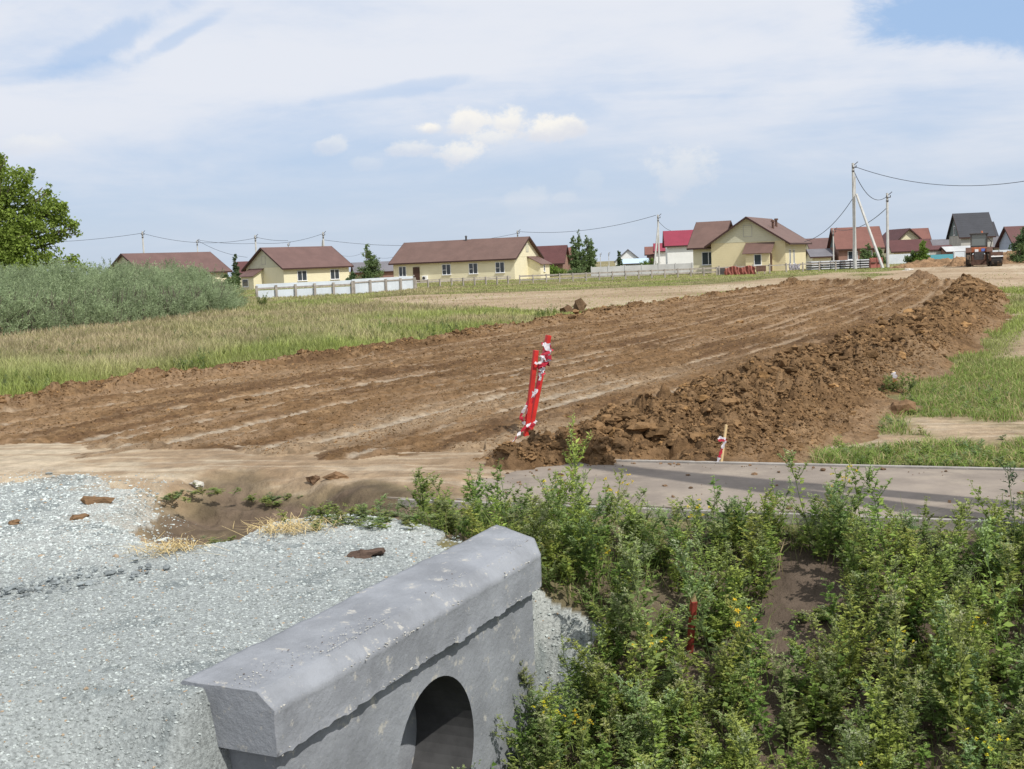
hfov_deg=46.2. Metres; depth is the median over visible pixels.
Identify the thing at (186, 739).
gravel bed
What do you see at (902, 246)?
house
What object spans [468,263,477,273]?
window
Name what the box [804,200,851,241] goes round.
power cable
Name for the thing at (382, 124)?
sky
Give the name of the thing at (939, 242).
house
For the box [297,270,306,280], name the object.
window
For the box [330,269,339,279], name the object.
window
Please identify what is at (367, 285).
sheet fence
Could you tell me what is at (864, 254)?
green bush
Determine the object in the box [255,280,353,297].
sheet fence
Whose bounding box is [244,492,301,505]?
green sprig
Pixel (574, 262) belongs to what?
poplar tree
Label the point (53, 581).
stone heap
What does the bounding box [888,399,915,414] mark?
soil lump
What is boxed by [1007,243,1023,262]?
green bush
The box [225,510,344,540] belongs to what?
straw tuft
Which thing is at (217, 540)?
green sprig
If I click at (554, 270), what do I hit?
green bush
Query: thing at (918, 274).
soil heap
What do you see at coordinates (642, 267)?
fence
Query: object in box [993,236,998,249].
house
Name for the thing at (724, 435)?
wooden stake
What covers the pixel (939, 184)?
power cable
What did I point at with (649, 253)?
house
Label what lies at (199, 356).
weed clump
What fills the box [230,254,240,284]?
spruce tree
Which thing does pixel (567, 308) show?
soil lump
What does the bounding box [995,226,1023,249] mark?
house
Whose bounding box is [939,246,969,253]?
house
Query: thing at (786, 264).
rail fence
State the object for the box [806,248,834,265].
house
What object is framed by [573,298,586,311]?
soil lump
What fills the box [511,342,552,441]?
barrier tape
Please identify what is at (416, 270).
door
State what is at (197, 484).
pale stone
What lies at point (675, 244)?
house
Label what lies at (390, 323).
weed clump
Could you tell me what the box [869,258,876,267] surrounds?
plastic barrier
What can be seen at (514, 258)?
long bungalow
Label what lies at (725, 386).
soil clods
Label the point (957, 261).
soil heap
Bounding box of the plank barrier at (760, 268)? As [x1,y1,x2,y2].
[756,265,765,273]
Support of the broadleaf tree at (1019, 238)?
on the ground at (798, 585)
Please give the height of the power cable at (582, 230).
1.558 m
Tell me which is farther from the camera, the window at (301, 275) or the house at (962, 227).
the house at (962, 227)
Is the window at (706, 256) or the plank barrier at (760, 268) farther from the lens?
the window at (706, 256)
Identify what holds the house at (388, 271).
on the ground at (798, 585)
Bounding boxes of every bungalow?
[109,252,232,286]
[239,246,353,289]
[388,236,551,282]
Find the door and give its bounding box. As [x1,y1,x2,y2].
[413,267,419,281]
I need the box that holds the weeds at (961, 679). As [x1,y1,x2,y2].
[396,410,1023,768]
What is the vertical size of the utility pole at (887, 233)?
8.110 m
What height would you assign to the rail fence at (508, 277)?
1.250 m
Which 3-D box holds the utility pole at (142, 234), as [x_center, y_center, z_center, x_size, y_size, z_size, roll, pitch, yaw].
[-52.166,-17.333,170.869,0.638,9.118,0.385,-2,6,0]
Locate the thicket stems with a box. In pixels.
[0,282,230,333]
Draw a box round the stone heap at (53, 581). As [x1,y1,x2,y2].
[0,557,170,606]
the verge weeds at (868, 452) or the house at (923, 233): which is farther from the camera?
the house at (923, 233)
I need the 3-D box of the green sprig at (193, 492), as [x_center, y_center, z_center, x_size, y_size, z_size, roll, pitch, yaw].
[-2.957,0.952,10.646,1.146,0.077,0.747,-1,6,14]
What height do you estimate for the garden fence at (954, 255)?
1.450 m
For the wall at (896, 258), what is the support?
on the ground at (798, 585)
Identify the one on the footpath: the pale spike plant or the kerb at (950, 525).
the kerb at (950, 525)
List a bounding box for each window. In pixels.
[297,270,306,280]
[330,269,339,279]
[398,266,406,276]
[442,264,450,274]
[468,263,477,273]
[495,262,504,272]
[702,252,711,264]
[848,251,857,259]
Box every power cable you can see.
[143,233,253,242]
[327,233,516,245]
[518,215,655,232]
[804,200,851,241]
[855,174,885,199]
[856,167,1023,185]
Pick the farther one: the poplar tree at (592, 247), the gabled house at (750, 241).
the poplar tree at (592, 247)
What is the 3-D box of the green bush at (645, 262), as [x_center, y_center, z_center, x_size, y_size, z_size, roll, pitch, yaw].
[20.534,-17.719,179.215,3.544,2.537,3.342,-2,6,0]
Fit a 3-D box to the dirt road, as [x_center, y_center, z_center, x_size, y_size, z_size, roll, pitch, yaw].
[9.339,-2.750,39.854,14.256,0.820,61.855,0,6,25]
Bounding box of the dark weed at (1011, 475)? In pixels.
[999,456,1023,563]
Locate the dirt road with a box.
[0,275,1013,470]
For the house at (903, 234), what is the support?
on the ground at (798, 585)
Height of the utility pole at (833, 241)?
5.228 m
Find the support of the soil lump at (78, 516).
on the gravel bed
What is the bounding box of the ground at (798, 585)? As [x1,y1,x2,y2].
[0,261,1023,768]
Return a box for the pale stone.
[189,480,203,488]
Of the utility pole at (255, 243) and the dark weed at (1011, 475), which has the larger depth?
the utility pole at (255, 243)
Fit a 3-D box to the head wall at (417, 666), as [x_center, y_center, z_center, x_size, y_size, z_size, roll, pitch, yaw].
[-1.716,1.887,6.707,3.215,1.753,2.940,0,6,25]
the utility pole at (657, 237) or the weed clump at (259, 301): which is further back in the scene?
the utility pole at (657, 237)
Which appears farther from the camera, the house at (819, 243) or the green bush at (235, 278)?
the house at (819, 243)
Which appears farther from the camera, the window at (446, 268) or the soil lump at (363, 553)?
the window at (446, 268)
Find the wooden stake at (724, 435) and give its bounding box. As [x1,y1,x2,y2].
[720,425,727,461]
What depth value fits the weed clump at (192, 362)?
24.31 m
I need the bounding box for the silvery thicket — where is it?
[0,257,249,335]
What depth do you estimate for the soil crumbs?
10.20 m
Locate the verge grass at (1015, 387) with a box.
[800,354,1023,467]
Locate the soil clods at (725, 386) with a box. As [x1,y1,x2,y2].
[0,273,1009,467]
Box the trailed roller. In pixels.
[989,252,1002,265]
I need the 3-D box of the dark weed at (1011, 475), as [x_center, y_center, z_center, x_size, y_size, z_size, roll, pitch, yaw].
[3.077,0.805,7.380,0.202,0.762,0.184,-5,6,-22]
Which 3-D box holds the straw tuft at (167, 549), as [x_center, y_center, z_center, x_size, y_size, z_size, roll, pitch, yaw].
[-2.077,0.975,7.187,0.735,0.069,0.663,-5,6,-22]
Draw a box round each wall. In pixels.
[181,525,541,768]
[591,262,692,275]
[889,253,929,263]
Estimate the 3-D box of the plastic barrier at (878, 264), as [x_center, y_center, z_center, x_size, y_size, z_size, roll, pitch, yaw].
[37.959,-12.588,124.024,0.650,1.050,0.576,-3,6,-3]
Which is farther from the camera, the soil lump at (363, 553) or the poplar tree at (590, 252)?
the poplar tree at (590, 252)
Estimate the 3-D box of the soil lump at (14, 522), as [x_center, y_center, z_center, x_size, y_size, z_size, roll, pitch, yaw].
[-3.821,1.061,9.215,0.088,0.048,0.077,1,6,27]
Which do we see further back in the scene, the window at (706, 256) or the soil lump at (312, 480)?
the window at (706, 256)
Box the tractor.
[966,231,992,266]
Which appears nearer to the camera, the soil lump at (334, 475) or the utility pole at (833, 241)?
the soil lump at (334, 475)
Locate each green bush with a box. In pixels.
[221,273,240,287]
[345,271,355,281]
[549,265,567,276]
[567,265,587,274]
[639,258,660,264]
[857,243,872,261]
[872,247,885,263]
[903,250,915,262]
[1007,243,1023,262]
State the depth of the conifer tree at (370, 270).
148.79 m
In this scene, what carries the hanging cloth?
hanging from the rail fence at (786, 264)
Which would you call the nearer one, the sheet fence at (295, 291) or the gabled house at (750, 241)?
the sheet fence at (295, 291)
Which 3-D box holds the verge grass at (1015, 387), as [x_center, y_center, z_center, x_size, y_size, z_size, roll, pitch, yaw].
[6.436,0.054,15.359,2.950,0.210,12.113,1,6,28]
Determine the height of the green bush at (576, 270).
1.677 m
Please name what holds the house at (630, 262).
on the ground at (798, 585)
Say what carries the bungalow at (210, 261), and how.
on the ground at (798, 585)
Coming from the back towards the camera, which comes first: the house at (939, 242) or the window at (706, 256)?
the house at (939, 242)
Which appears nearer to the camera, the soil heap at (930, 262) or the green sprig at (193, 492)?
the green sprig at (193, 492)
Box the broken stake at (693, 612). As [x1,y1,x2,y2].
[686,593,696,652]
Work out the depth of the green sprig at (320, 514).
7.81 m
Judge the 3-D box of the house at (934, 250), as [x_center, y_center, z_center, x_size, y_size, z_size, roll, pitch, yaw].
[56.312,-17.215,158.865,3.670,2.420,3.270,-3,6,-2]
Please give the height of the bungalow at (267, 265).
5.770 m
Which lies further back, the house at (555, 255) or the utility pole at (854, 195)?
the house at (555, 255)
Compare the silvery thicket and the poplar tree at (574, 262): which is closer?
the silvery thicket
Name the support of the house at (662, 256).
on the ground at (798, 585)
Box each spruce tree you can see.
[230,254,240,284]
[616,250,623,265]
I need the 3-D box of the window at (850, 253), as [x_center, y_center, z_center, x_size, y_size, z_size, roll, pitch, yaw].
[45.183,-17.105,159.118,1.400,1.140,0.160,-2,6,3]
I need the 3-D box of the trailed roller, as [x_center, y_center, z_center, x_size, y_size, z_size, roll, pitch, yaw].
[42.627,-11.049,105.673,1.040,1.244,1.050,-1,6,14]
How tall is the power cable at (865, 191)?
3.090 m
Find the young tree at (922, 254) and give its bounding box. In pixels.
[911,239,930,260]
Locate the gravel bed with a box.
[0,475,619,768]
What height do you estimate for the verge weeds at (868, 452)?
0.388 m
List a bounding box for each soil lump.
[8,519,20,524]
[70,513,89,520]
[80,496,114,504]
[306,475,319,484]
[322,471,348,479]
[347,548,385,558]
[560,304,573,312]
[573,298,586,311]
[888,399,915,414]
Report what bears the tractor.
on the ground at (798, 585)
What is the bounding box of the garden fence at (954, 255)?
[930,249,1011,258]
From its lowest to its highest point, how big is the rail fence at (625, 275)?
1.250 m
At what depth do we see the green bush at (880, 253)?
150.85 m
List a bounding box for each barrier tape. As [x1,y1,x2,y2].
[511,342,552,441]
[717,436,725,461]
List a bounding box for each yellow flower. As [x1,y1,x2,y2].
[597,543,618,601]
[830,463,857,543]
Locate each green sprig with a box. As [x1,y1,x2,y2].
[146,483,240,501]
[201,535,236,543]
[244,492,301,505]
[277,500,428,526]
[309,508,448,530]
[786,605,873,624]
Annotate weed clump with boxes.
[170,353,207,369]
[189,353,209,366]
[254,292,268,304]
[370,320,394,331]
[533,307,555,316]
[877,371,921,392]
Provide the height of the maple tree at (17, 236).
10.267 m
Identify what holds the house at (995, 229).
on the ground at (798, 585)
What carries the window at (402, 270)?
in the long bungalow at (514, 258)
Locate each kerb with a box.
[398,498,1023,533]
[616,459,1023,470]
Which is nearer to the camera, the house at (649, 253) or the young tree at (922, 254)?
the young tree at (922, 254)
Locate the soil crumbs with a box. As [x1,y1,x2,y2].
[468,462,1022,509]
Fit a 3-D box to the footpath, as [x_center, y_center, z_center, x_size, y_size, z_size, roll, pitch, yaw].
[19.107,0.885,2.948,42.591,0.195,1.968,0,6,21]
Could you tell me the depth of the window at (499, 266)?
150.08 m
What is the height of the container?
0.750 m
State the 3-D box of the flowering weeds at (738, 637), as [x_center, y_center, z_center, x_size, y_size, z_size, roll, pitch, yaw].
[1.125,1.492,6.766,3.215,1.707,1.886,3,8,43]
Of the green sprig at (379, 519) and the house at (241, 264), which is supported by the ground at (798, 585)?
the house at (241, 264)
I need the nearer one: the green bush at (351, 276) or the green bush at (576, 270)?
the green bush at (351, 276)
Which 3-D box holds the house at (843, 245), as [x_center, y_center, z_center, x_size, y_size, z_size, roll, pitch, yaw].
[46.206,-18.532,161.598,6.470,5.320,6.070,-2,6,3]
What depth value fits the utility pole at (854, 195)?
122.67 m
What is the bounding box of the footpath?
[385,462,1023,520]
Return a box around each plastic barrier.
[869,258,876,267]
[876,257,882,267]
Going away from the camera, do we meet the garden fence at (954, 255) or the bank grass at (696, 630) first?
the bank grass at (696, 630)
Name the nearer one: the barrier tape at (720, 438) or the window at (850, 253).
the barrier tape at (720, 438)
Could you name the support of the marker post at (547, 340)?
on the dirt road
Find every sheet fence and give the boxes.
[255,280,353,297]
[352,276,415,293]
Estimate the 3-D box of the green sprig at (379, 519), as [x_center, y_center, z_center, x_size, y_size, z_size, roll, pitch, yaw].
[-0.854,0.864,7.683,0.903,0.098,0.446,-2,6,0]
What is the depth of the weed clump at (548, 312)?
42.29 m
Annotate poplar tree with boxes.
[566,235,581,269]
[576,229,587,268]
[581,235,596,272]
[588,238,597,266]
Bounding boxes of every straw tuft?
[106,532,229,560]
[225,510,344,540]
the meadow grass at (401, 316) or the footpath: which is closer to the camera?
the footpath
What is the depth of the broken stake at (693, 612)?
7.23 m
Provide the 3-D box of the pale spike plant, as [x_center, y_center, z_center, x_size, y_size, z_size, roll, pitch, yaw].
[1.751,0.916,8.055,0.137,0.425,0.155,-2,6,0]
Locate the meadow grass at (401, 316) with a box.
[0,263,1023,396]
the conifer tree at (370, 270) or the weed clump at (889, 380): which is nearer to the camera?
the weed clump at (889, 380)
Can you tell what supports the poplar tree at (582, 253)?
on the ground at (798, 585)
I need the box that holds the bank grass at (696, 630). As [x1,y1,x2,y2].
[390,489,1023,768]
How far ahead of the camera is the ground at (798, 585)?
10.46 m
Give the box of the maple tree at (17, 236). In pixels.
[0,152,90,274]
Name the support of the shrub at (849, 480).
on the ground at (798, 585)
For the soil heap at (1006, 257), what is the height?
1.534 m
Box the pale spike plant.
[767,491,783,545]
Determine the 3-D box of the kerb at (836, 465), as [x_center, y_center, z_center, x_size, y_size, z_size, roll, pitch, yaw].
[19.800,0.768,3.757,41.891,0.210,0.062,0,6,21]
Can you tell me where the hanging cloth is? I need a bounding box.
[789,263,800,269]
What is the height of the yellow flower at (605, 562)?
0.416 m
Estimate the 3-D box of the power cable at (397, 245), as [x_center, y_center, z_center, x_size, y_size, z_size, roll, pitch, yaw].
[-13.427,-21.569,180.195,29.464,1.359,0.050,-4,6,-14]
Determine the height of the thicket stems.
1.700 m
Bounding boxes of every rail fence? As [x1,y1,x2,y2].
[416,275,510,287]
[519,267,717,283]
[718,261,836,275]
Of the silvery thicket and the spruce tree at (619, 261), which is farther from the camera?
the spruce tree at (619, 261)
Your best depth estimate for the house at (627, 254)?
229.00 m
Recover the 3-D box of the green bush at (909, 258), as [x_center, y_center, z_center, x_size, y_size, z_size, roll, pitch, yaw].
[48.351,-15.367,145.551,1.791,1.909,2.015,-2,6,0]
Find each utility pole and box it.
[141,231,144,252]
[254,234,257,252]
[322,231,325,245]
[654,214,660,264]
[832,228,835,260]
[852,162,883,268]
[886,192,891,266]
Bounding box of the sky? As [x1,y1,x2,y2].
[0,0,1023,276]
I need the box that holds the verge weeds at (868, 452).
[354,382,1023,517]
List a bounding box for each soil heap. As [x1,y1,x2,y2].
[889,257,951,267]
[903,269,942,278]
[946,256,976,266]
[994,250,1023,263]
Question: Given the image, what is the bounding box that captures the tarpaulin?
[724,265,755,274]
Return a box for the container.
[717,268,724,274]
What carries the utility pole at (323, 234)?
on the ground at (798, 585)
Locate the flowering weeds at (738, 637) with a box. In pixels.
[524,468,1008,768]
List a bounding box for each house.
[237,261,247,284]
[350,261,393,278]
[537,245,570,272]
[614,249,638,265]
[622,258,649,265]
[644,246,654,262]
[653,243,665,263]
[662,230,692,263]
[687,217,811,273]
[806,238,828,248]
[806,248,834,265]
[827,226,884,264]
[881,228,921,259]
[884,239,931,254]
[912,228,931,239]
[919,245,951,254]
[931,239,948,245]
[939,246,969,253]
[946,212,995,246]
[992,221,998,235]
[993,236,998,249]
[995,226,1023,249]
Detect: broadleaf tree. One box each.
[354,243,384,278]
[1008,227,1023,250]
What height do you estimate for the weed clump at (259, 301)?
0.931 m
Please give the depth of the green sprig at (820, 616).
7.36 m
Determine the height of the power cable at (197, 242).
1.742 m
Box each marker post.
[523,350,538,436]
[530,335,550,429]

